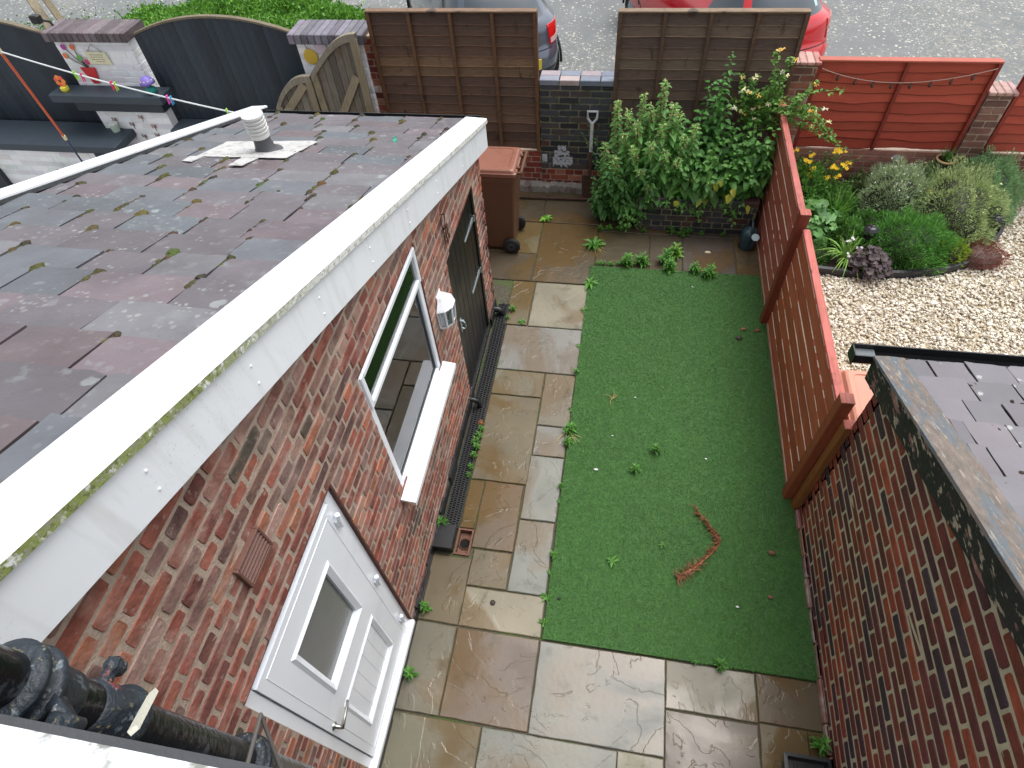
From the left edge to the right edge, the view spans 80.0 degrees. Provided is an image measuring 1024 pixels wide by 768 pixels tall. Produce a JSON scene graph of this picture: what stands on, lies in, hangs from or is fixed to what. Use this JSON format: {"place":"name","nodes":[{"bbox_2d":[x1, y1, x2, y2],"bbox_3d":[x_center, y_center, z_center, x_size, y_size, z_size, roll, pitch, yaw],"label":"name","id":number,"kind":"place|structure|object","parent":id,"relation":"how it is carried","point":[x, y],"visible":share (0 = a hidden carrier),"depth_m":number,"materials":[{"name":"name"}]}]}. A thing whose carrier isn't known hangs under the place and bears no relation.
{"place":"outdoors","nodes":[
{"label":"outdoors","id":0,"kind":"place"},
{"bbox_2d":[0,0,1023,124],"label":"road","id":1,"kind":"structure","parent":0,"point":[587,32],"depth_m":10.19,"materials":[{"name":"asphalt"}]},
{"bbox_2d":[26,0,63,28],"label":"leaning post","id":2,"kind":"object","parent":1,"relation":"on","point":[36,7],"depth_m":8.85,"materials":[{"name":"grey wood"}]},
{"bbox_2d":[7,0,172,29],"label":"verge ivy","id":3,"kind":"object","parent":1,"relation":"on","point":[42,26],"visible":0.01,"depth_m":12.26,"materials":[{"name":"green plant"}]},
{"bbox_2d":[119,0,369,29],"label":"hedge","id":4,"kind":"object","parent":1,"relation":"on","point":[288,14],"visible":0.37,"depth_m":10.88,"materials":[{"name":"green plant"}]},
{"bbox_2d":[364,33,386,112],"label":"gate pier","id":5,"kind":"structure","parent":1,"relation":"on","point":[374,73],"depth_m":7.00,"materials":[{"name":"brick"}]},
{"bbox_2d":[406,0,561,78],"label":"parked car","id":6,"kind":"object","parent":1,"relation":"on","point":[549,44],"visible":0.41,"depth_m":8.79,"materials":[{"name":"grey paint"}]},
{"bbox_2d":[520,148,541,180],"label":"brick wall","id":7,"kind":"structure","parent":1,"relation":"on","point":[532,169],"depth_m":7.59,"materials":[{"name":"brick"}]},
{"bbox_2d":[364,8,540,150],"bbox_3d":[-0.605,-3.405,6.927,1.842,1.543,0.085,5,53,9],"label":"overlap fence","id":8,"kind":"object","parent":7,"relation":"on","point":[483,62],"visible":0.77,"depth_m":6.75,"materials":[{"name":"brown wood"}]},
{"bbox_2d":[622,0,831,55],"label":"parked car","id":9,"kind":"object","parent":1,"relation":"on","point":[816,34],"visible":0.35,"depth_m":8.36,"materials":[{"name":"red paint"}]},
{"bbox_2d":[785,51,821,145],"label":"boundary pier","id":10,"kind":"structure","parent":1,"relation":"on","point":[806,68],"depth_m":6.38,"materials":[{"name":"brick"}]},
{"bbox_2d":[793,146,953,184],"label":"boundary wall","id":11,"kind":"structure","parent":1,"relation":"on","point":[868,158],"depth_m":6.97,"materials":[{"name":"brick"}]},
{"bbox_2d":[793,56,1004,152],"bbox_3d":[4.029,-2.962,6.514,1.712,0.985,0.085,5,53,9],"label":"red overlap fence","id":12,"kind":"object","parent":11,"relation":"on","point":[863,114],"visible":0.89,"depth_m":6.45,"materials":[{"name":"wood"}]},
{"bbox_2d":[822,68,997,88],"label":"string lights","id":13,"kind":"object","parent":12,"relation":"hanging from","point":[910,85],"visible":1,"depth_m":6.26},
{"bbox_2d":[954,81,1019,165],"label":"boundary pier","id":14,"kind":"structure","parent":1,"relation":"on","point":[1000,95],"depth_m":6.41,"materials":[{"name":"brick"}]},
{"bbox_2d":[978,152,1023,194],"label":"boundary wall","id":15,"kind":"structure","parent":1,"relation":"on","point":[1021,164],"depth_m":6.72,"materials":[{"name":"brick"}]},
{"bbox_2d":[981,75,1023,153],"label":"red overlap fence","id":16,"kind":"object","parent":15,"relation":"on","point":[1007,134],"visible":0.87,"depth_m":6.49,"materials":[{"name":"wood"}]},
{"bbox_2d":[381,191,829,767],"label":"patio paving","id":17,"kind":"structure","parent":0,"point":[607,699],"depth_m":4.40,"materials":[{"name":"stone"}]},
{"bbox_2d":[0,714,270,767],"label":"house wall","id":18,"kind":"structure","parent":17,"relation":"on","point":[127,744],"depth_m":0.81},
{"bbox_2d":[0,724,215,767],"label":"window sill","id":19,"kind":"structure","parent":18,"relation":"attached to","point":[22,748],"depth_m":0.37,"materials":[{"name":"white paint"}]},
{"bbox_2d":[0,638,314,767],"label":"soil pipe","id":20,"kind":"object","parent":18,"relation":"attached to","point":[41,682],"visible":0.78,"depth_m":1.12,"materials":[{"name":"black metal"}]},
{"bbox_2d":[127,688,158,735],"bbox_3d":[-0.698,0.619,1.158,0.148,0.191,0.016,36,62,28],"label":"wooden stick","id":21,"kind":"object","parent":20,"relation":"on","point":[137,722],"visible":1,"depth_m":1.13,"materials":[{"name":"paint"}]},
{"bbox_2d":[246,712,282,767],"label":"loose cable","id":22,"kind":"object","parent":20,"relation":"attached to","point":[261,719],"visible":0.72,"depth_m":1.71,"materials":[{"name":"plastic"}]},
{"bbox_2d":[0,105,504,767],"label":"brick outbuilding","id":23,"kind":"structure","parent":17,"relation":"on","point":[236,403],"depth_m":2.59,"materials":[{"name":"brick"}]},
{"bbox_2d":[182,109,316,165],"bbox_3d":[-1.797,-1.634,4.134,0.667,0.369,0.708,5,53,9],"label":"vent pipe","id":24,"kind":"object","parent":23,"relation":"on","point":[262,144],"visible":0.98,"depth_m":4.11,"materials":[{"name":"white paint"}]},
{"bbox_2d":[252,504,406,756],"bbox_3d":[-0.871,1.473,3.388,0.110,1.922,0.817,5,53,9],"label":"door","id":25,"kind":"structure","parent":23,"relation":"in","point":[331,659],"depth_m":3.13,"materials":[{"name":"white plastic"}]},
{"bbox_2d":[358,247,455,505],"bbox_3d":[-0.786,-0.066,3.880,0.460,1.218,1.181,5,53,9],"label":"window","id":26,"kind":"structure","parent":23,"relation":"in","point":[403,386],"depth_m":3.94,"materials":[{"name":"white plastic"}]},
{"bbox_2d":[435,288,455,328],"bbox_3d":[-0.468,-0.547,4.433,0.112,0.305,0.227,5,53,9],"label":"wall lantern","id":27,"kind":"object","parent":23,"relation":"attached to","point":[446,308],"depth_m":4.38,"materials":[{"name":"white plastic"}]},
{"bbox_2d":[447,196,486,385],"bbox_3d":[-0.366,-0.765,5.418,0.078,1.595,0.846,5,53,9],"label":"plank door","id":28,"kind":"structure","parent":23,"relation":"in","point":[463,263],"depth_m":5.33,"materials":[{"name":"black paint"}]},
{"bbox_2d":[434,523,456,551],"bbox_3d":[-0.528,1.234,4.890,0.146,0.098,0.205,5,53,9],"label":"drain box","id":29,"kind":"object","parent":17,"relation":"on","point":[445,538],"visible":1,"depth_m":4.85,"materials":[{"name":"black plastic"}]},
{"bbox_2d":[453,528,474,555],"bbox_3d":[-0.385,1.286,4.933,0.127,0.059,0.222,5,53,9],"label":"drain gully","id":30,"kind":"object","parent":17,"relation":"on","point":[465,544],"visible":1,"depth_m":4.94,"materials":[{"name":"ceramic"}]},
{"bbox_2d":[445,303,509,529],"bbox_3d":[-0.290,0.160,5.782,0.128,0.018,2.616,5,53,9],"label":"channel drain","id":31,"kind":"object","parent":17,"relation":"in","point":[457,498],"visible":0.91,"depth_m":5.65,"materials":[{"name":"black plastic"}]},
{"bbox_2d":[478,146,527,253],"bbox_3d":[-0.222,-2.043,6.818,0.796,1.078,0.490,5,53,9],"label":"wheelie bin","id":32,"kind":"object","parent":17,"relation":"on","point":[501,171],"visible":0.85,"depth_m":6.50,"materials":[{"name":"brown plastic"}]},
{"bbox_2d":[520,196,588,200],"bbox_3d":[0.457,-2.318,7.614,1.326,0.103,0.140,5,53,9],"label":"iron pipe","id":33,"kind":"object","parent":17,"relation":"on","point":[556,198],"visible":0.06,"depth_m":7.62,"materials":[{"name":"metal"}]},
{"bbox_2d":[520,180,596,193],"bbox_3d":[0.341,-2.514,7.756,1.720,0.137,0.092,5,53,9],"label":"wall footing","id":34,"kind":"object","parent":17,"relation":"on","point":[545,186],"depth_m":7.72,"materials":[{"name":"concrete"}]},
{"bbox_2d":[539,70,613,182],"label":"brick pier","id":35,"kind":"structure","parent":17,"relation":"on","point":[568,99],"depth_m":7.02,"materials":[{"name":"grey brick"}]},
{"bbox_2d":[582,110,598,197],"bbox_3d":[0.931,-2.702,7.241,0.180,1.057,0.160,5,53,9],"label":"garden spade","id":36,"kind":"object","parent":17,"relation":"on","point":[587,180],"visible":0.91,"depth_m":7.38,"materials":[{"name":"metal"}]},
{"bbox_2d":[583,236,604,255],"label":"weed","id":37,"kind":"object","parent":17,"relation":"on","point":[594,243],"visible":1,"depth_m":7.03,"materials":[{"name":"green plant"}]},
{"bbox_2d":[587,148,658,227],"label":"nettle undergrowth","id":38,"kind":"object","parent":17,"relation":"on","point":[610,209],"visible":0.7,"depth_m":6.91,"materials":[{"name":"green plant"}]},
{"bbox_2d":[634,251,650,268],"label":"weed","id":39,"kind":"object","parent":17,"relation":"on","point":[642,259],"visible":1,"depth_m":6.75,"materials":[{"name":"green plant"}]},
{"bbox_2d":[668,242,683,258],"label":"weed","id":40,"kind":"object","parent":17,"relation":"on","point":[676,251],"visible":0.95,"depth_m":6.80,"materials":[{"name":"green plant"}]},
{"bbox_2d":[542,265,817,680],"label":"artificial lawn","id":41,"kind":"structure","parent":17,"relation":"on","point":[681,363],"depth_m":5.08,"materials":[{"name":"plastic"}]},
{"bbox_2d":[554,421,579,444],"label":"weed","id":42,"kind":"object","parent":41,"relation":"on","point":[570,429],"visible":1,"depth_m":5.45,"materials":[{"name":"green plant"}]},
{"bbox_2d":[662,258,677,273],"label":"weed","id":43,"kind":"object","parent":41,"relation":"on","point":[669,266],"visible":1,"depth_m":6.66,"materials":[{"name":"green plant"}]},
{"bbox_2d":[673,504,720,585],"bbox_3d":[1.448,1.268,4.721,0.312,0.037,0.698,15,55,16],"label":"dry branch","id":44,"kind":"object","parent":41,"relation":"on","point":[694,566],"visible":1,"depth_m":4.66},
{"bbox_2d":[702,262,717,280],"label":"weed","id":45,"kind":"object","parent":41,"relation":"on","point":[710,272],"visible":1,"depth_m":6.56,"materials":[{"name":"green plant"}]},
{"bbox_2d":[714,657,728,673],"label":"weed","id":46,"kind":"object","parent":41,"relation":"on","point":[721,664],"visible":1,"depth_m":4.19,"materials":[{"name":"green plant"}]},
{"bbox_2d":[760,209,811,323],"bbox_3d":[2.515,-1.035,5.668,0.087,1.347,0.087,5,53,9],"label":"fence post","id":47,"kind":"object","parent":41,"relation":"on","point":[802,220],"visible":0.94,"depth_m":5.53,"materials":[{"name":"wood"}]},
{"bbox_2d":[754,114,805,304],"bbox_3d":[2.716,-1.746,6.285,0.062,1.187,1.820,5,53,9],"label":"slatted panel","id":48,"kind":"object","parent":47,"relation":"attached to","point":[781,204],"visible":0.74,"depth_m":6.17,"materials":[{"name":"wood"}]},
{"bbox_2d":[782,392,855,498],"bbox_3d":[2.215,0.507,4.479,0.087,1.347,0.087,5,53,9],"label":"fence post","id":49,"kind":"object","parent":41,"relation":"on","point":[841,408],"visible":0.95,"depth_m":4.32,"materials":[{"name":"wood"}]},
{"bbox_2d":[766,229,843,483],"bbox_3d":[2.398,-0.222,5.111,0.062,1.187,1.880,5,53,9],"label":"slatted panel","id":50,"kind":"object","parent":49,"relation":"attached to","point":[807,382],"visible":0.9,"depth_m":4.99,"materials":[{"name":"wood"}]},
{"bbox_2d":[635,193,759,234],"bbox_3d":[2.140,-2.203,7.165,1.308,0.442,0.784,5,53,9],"label":"brick planter","id":51,"kind":"object","parent":17,"relation":"on","point":[715,221],"visible":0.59,"depth_m":6.93,"materials":[{"name":"brick"}]},
{"bbox_2d":[596,78,702,220],"bbox_3d":[1.493,-2.480,6.678,1.128,1.615,0.614,5,53,9],"label":"nettle clump","id":52,"kind":"object","parent":51,"relation":"in","point":[644,152],"visible":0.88,"depth_m":6.50,"materials":[{"name":"green plant"}]},
{"bbox_2d":[617,196,744,231],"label":"sprawling shoots","id":53,"kind":"object","parent":51,"relation":"on","point":[661,203],"visible":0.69,"depth_m":6.89,"materials":[{"name":"green plant"}]},
{"bbox_2d":[683,51,740,163],"bbox_3d":[2.127,-2.737,6.478,0.673,1.398,0.428,5,53,9],"label":"tall nettle","id":54,"kind":"object","parent":51,"relation":"in","point":[714,130],"visible":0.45,"depth_m":6.40,"materials":[{"name":"green plant"}]},
{"bbox_2d":[650,114,781,214],"bbox_3d":[2.192,-2.396,6.655,1.336,0.965,0.765,5,53,9],"label":"leafy shrub","id":55,"kind":"object","parent":51,"relation":"in","point":[743,175],"visible":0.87,"depth_m":6.52,"materials":[{"name":"green plant"}]},
{"bbox_2d":[738,218,759,250],"bbox_3d":[2.629,-1.622,6.735,0.184,0.341,0.404,5,53,9],"label":"watering can","id":56,"kind":"object","parent":17,"relation":"on","point":[749,237],"visible":1,"depth_m":6.72,"materials":[{"name":"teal plastic"}]},
{"bbox_2d":[768,102,786,145],"bbox_3d":[2.849,-2.515,6.846,0.087,1.282,0.087,5,53,9],"label":"fence post","id":57,"kind":"object","parent":17,"relation":"on","point":[771,133],"visible":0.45,"depth_m":6.44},
{"bbox_2d":[729,47,847,150],"bbox_3d":[2.868,-2.923,6.176,1.270,0.996,0.398,5,53,9],"label":"honeysuckle","id":58,"kind":"object","parent":57,"relation":"attached to","point":[759,104],"visible":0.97,"depth_m":6.27,"materials":[{"name":"green plant"}]},
{"bbox_2d":[782,751,831,767],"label":"plastic trough","id":59,"kind":"object","parent":17,"relation":"on","point":[792,760],"visible":1,"depth_m":3.73,"materials":[{"name":"plastic"}]},
{"bbox_2d":[809,733,831,757],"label":"weed","id":60,"kind":"object","parent":17,"relation":"on","point":[822,745],"visible":0.99,"depth_m":3.84,"materials":[{"name":"green plant"}]},
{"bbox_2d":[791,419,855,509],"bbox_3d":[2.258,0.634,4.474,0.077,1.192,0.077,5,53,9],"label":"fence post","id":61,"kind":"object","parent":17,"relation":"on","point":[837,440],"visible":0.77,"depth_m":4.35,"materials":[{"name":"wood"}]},
{"bbox_2d":[795,343,1023,767],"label":"neighbour outbuilding","id":62,"kind":"structure","parent":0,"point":[909,514],"depth_m":3.12,"materials":[{"name":"red brick"}]},
{"bbox_2d":[819,201,1023,370],"bbox_3d":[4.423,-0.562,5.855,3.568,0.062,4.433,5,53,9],"label":"gravel","id":63,"kind":"structure","parent":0,"point":[852,319],"depth_m":6.02,"materials":[{"name":"gravel"}]},
{"bbox_2d":[840,370,873,420],"bbox_3d":[2.746,0.433,4.654,0.730,1.058,0.520,5,53,9],"label":"wheelie bin","id":64,"kind":"object","parent":63,"relation":"on","point":[854,382],"visible":0.05,"depth_m":4.33,"materials":[{"name":"plastic"}]},
{"bbox_2d":[812,209,997,269],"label":"flower bed soil","id":65,"kind":"structure","parent":63,"relation":"on","point":[834,262],"depth_m":6.46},
{"bbox_2d":[796,156,830,216],"bbox_3d":[3.317,-2.292,6.949,0.727,0.519,0.824,5,53,9],"label":"leafy groundcover","id":66,"kind":"object","parent":65,"relation":"on","point":[811,187],"visible":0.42,"depth_m":6.78,"materials":[{"name":"green plant"}]},
{"bbox_2d":[804,199,840,241],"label":"lobed leaf plant","id":67,"kind":"object","parent":65,"relation":"on","point":[820,219],"visible":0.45,"depth_m":6.54,"materials":[{"name":"plant"}]},
{"bbox_2d":[812,237,835,265],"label":"dark groundcover","id":68,"kind":"object","parent":65,"relation":"on","point":[818,243],"visible":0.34,"depth_m":6.45,"materials":[{"name":"green plant"}]},
{"bbox_2d":[794,145,860,184],"bbox_3d":[3.492,-2.343,6.875,0.801,0.650,0.414,5,53,9],"label":"yellow flower plant","id":69,"kind":"object","parent":65,"relation":"on","point":[833,166],"visible":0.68,"depth_m":6.74,"materials":[{"name":"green plant"}]},
{"bbox_2d":[813,177,860,216],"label":"filler plant","id":70,"kind":"object","parent":65,"relation":"on","point":[834,189],"visible":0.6,"depth_m":6.78,"materials":[{"name":"green plant"}]},
{"bbox_2d":[818,188,860,216],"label":"sword leaf plant","id":71,"kind":"object","parent":65,"relation":"on","point":[837,204],"visible":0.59,"depth_m":6.69,"materials":[{"name":"plant"}]},
{"bbox_2d":[814,232,870,280],"bbox_3d":[3.533,-1.401,6.372,0.815,0.270,0.785,5,53,9],"label":"arching lily","id":72,"kind":"object","parent":65,"relation":"on","point":[845,250],"visible":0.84,"depth_m":6.39,"materials":[{"name":"green plant"}]},
{"bbox_2d":[821,212,867,251],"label":"filler plant","id":73,"kind":"object","parent":65,"relation":"on","point":[848,225],"visible":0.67,"depth_m":6.51,"materials":[{"name":"green plant"}]},
{"bbox_2d":[839,168,876,203],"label":"filler plant","id":74,"kind":"object","parent":65,"relation":"on","point":[858,177],"visible":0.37,"depth_m":6.92,"materials":[{"name":"green plant"}]},
{"bbox_2d":[842,244,892,279],"bbox_3d":[3.682,-1.271,6.263,0.456,0.266,0.429,-10,52,-3],"label":"heuchera","id":75,"kind":"object","parent":65,"relation":"on","point":[858,260],"visible":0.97,"depth_m":6.20,"materials":[{"name":"purple plant"}]},
{"bbox_2d":[851,206,888,225],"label":"filler plant","id":76,"kind":"object","parent":65,"relation":"on","point":[864,214],"visible":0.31,"depth_m":6.58,"materials":[{"name":"green plant"}]},
{"bbox_2d":[863,218,879,246],"bbox_3d":[3.685,-1.510,6.346,0.173,0.525,0.139,5,53,9],"label":"solar lantern","id":77,"kind":"object","parent":65,"relation":"on","point":[869,229],"visible":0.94,"depth_m":6.22,"materials":[{"name":"black metal"}]},
{"bbox_2d":[854,154,935,215],"bbox_3d":[4.250,-2.178,6.713,0.928,0.666,0.922,5,53,9],"label":"lavender mound","id":78,"kind":"object","parent":65,"relation":"on","point":[896,190],"visible":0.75,"depth_m":6.62,"materials":[{"name":"green plant"}]},
{"bbox_2d":[857,204,965,275],"bbox_3d":[4.188,-1.579,6.345,1.131,0.499,0.903,5,53,9],"label":"conifer spread","id":79,"kind":"object","parent":65,"relation":"on","point":[904,239],"visible":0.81,"depth_m":6.26,"materials":[{"name":"green plant"}]},
{"bbox_2d":[904,158,959,182],"bbox_3d":[4.721,-2.301,6.830,0.777,0.521,0.542,5,53,9],"label":"grey mound","id":80,"kind":"object","parent":65,"relation":"on","point":[928,172],"visible":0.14,"depth_m":6.74,"materials":[{"name":"green plant"}]},
{"bbox_2d":[931,146,960,176],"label":"potted grass","id":81,"kind":"object","parent":65,"relation":"on","point":[942,159],"depth_m":6.64,"materials":[{"name":"green plant"}]},
{"bbox_2d":[940,234,973,267],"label":"golden shrub","id":82,"kind":"object","parent":65,"relation":"on","point":[956,255],"visible":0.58,"depth_m":6.25,"materials":[{"name":"green plant"}]},
{"bbox_2d":[909,153,1012,249],"bbox_3d":[4.785,-2.054,6.521,1.133,0.722,1.355,5,53,9],"label":"sage mound","id":83,"kind":"object","parent":65,"relation":"on","point":[959,201],"visible":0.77,"depth_m":6.37,"materials":[{"name":"green plant"}]},
{"bbox_2d":[958,237,1014,270],"bbox_3d":[4.859,-1.389,6.307,0.704,0.213,0.534,5,53,9],"label":"red twig plant","id":84,"kind":"object","parent":65,"relation":"on","point":[986,257],"visible":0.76,"depth_m":6.26,"materials":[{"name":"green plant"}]},
{"bbox_2d":[952,144,1023,228],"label":"hebe mound","id":85,"kind":"object","parent":65,"relation":"on","point":[1013,175],"visible":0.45,"depth_m":6.53,"materials":[{"name":"green plant"}]},
{"bbox_2d":[983,206,1004,237],"bbox_3d":[5.029,-1.670,6.407,0.173,0.465,0.139,5,53,9],"label":"solar lantern","id":86,"kind":"object","parent":65,"relation":"on","point":[999,220],"visible":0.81,"depth_m":6.30,"materials":[{"name":"black metal"}]},
{"bbox_2d":[818,216,1006,279],"bbox_3d":[4.336,-1.440,6.512,3.042,0.100,0.807,-17,53,-9],"label":"bed edging","id":87,"kind":"object","parent":63,"relation":"on","point":[896,274],"visible":0.45,"depth_m":6.30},
{"label":"neighbour yard","id":88,"kind":"structure","parent":0,"visible":0},
{"bbox_2d":[0,48,82,161],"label":"line prop","id":89,"kind":"object","parent":88,"relation":"on","point":[64,137],"visible":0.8,"depth_m":6.55,"materials":[{"name":"wood"}]},
{"bbox_2d":[0,51,232,112],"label":"washing line","id":90,"kind":"object","parent":89,"relation":"attached to","point":[116,84],"visible":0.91,"depth_m":5.63,"materials":[{"name":"plastic"}]},
{"bbox_2d":[0,19,102,122],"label":"arched fence panel","id":91,"kind":"object","parent":88,"relation":"on","point":[18,101],"visible":0.33,"depth_m":7.81,"materials":[{"name":"blue paint"}]},
{"bbox_2d":[0,120,135,188],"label":"planter bench","id":92,"kind":"object","parent":88,"relation":"on","point":[30,149],"visible":0.59,"depth_m":8.01,"materials":[{"name":"blue paint"}]},
{"bbox_2d":[40,19,159,86],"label":"white brick pier","id":93,"kind":"structure","parent":88,"relation":"on","point":[114,40],"depth_m":7.27,"materials":[{"name":"brick"}]},
{"bbox_2d":[28,14,53,25],"bbox_3d":[-5.561,-4.289,7.208,0.174,0.156,0.135,5,53,9],"label":"security light","id":94,"kind":"object","parent":93,"relation":"on","point":[36,18],"visible":1,"depth_m":7.15,"materials":[{"name":"black plastic"}]},
{"bbox_2d":[60,44,99,82],"bbox_3d":[-5.267,-3.904,7.444,0.337,0.464,0.019,5,53,9],"label":"metal flowerpot","id":95,"kind":"object","parent":93,"relation":"attached to","point":[89,71],"visible":1,"depth_m":7.46,"materials":[{"name":"metal"}]},
{"bbox_2d":[84,45,112,64],"bbox_3d":[-4.985,-3.949,7.312,0.300,0.233,0.014,5,53,9],"label":"hanging plaque","id":96,"kind":"object","parent":93,"relation":"hanging from","point":[100,57],"visible":1,"depth_m":7.34,"materials":[{"name":"paint"}]},
{"bbox_2d":[48,85,173,112],"bbox_3d":[-4.975,-3.547,7.628,1.540,0.240,0.270,5,53,9],"label":"mantel ledge","id":97,"kind":"object","parent":93,"relation":"attached to","point":[94,98],"visible":0.85,"depth_m":7.54,"materials":[{"name":"blue paint"}]},
{"bbox_2d":[54,75,69,91],"bbox_3d":[-5.561,-3.712,7.527,0.099,0.194,0.112,-35,57,-21],"label":"flower ornament","id":98,"kind":"object","parent":97,"relation":"on","point":[64,87],"visible":1,"depth_m":7.53,"materials":[{"name":"paint"}]},
{"bbox_2d":[139,76,156,94],"bbox_3d":[-4.374,-3.601,7.337,0.180,0.210,0.175,5,53,9],"label":"toadstool ornament","id":99,"kind":"object","parent":97,"relation":"on","point":[147,81],"visible":0.98,"depth_m":7.28,"materials":[{"name":"ceramic"}]},
{"bbox_2d":[96,107,177,146],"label":"white wall","id":100,"kind":"structure","parent":88,"relation":"on","point":[166,122],"depth_m":7.83,"materials":[{"name":"paint"}]},
{"bbox_2d":[170,119,210,132],"bbox_3d":[-3.348,-2.992,7.983,1.900,0.800,0.300,5,53,9],"label":"corner ledge","id":101,"kind":"object","parent":88,"relation":"on","point":[182,124],"visible":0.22,"depth_m":7.80,"materials":[{"name":"blue paint"}]},
{"bbox_2d":[133,14,305,121],"bbox_3d":[-3.356,-3.515,7.609,2.060,1.992,0.055,5,53,9],"label":"arched fence panel","id":102,"kind":"object","parent":88,"relation":"on","point":[231,63],"visible":0.65,"depth_m":7.21,"materials":[{"name":"blue paint"}]},
{"bbox_2d":[276,74,321,110],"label":"wooden gate","id":103,"kind":"structure","parent":88,"relation":"on","point":[298,92],"depth_m":7.10,"materials":[{"name":"brown wood"}]},
{"bbox_2d":[287,20,379,112],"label":"white brick pier","id":104,"kind":"structure","parent":88,"relation":"on","point":[309,34],"depth_m":6.76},
{"bbox_2d":[303,44,317,64],"bbox_3d":[-2.279,-3.723,6.874,0.170,0.243,0.013,5,53,9],"label":"disc ornament","id":105,"kind":"object","parent":104,"relation":"attached to","point":[310,56],"visible":0.97,"depth_m":6.89,"materials":[{"name":"paint"}]},
{"bbox_2d":[310,32,374,112],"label":"wooden gate","id":106,"kind":"structure","parent":104,"relation":"attached to","point":[339,78],"depth_m":6.85,"materials":[{"name":"brown wood"}]},
{"bbox_3d":[2.083,-2.595,7.422,1.807,0.530,0.220,5,53,9],"label":"low brick wall","id":107,"kind":"object","parent":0,"visible":0},
{"bbox_2d":[609,8,811,152],"bbox_3d":[2.000,-3.164,6.535,1.812,1.543,0.085,5,53,9],"label":"overlap fence","id":108,"kind":"object","parent":107,"relation":"on","point":[685,52],"visible":0.6,"depth_m":6.25,"materials":[{"name":"brown wood"}]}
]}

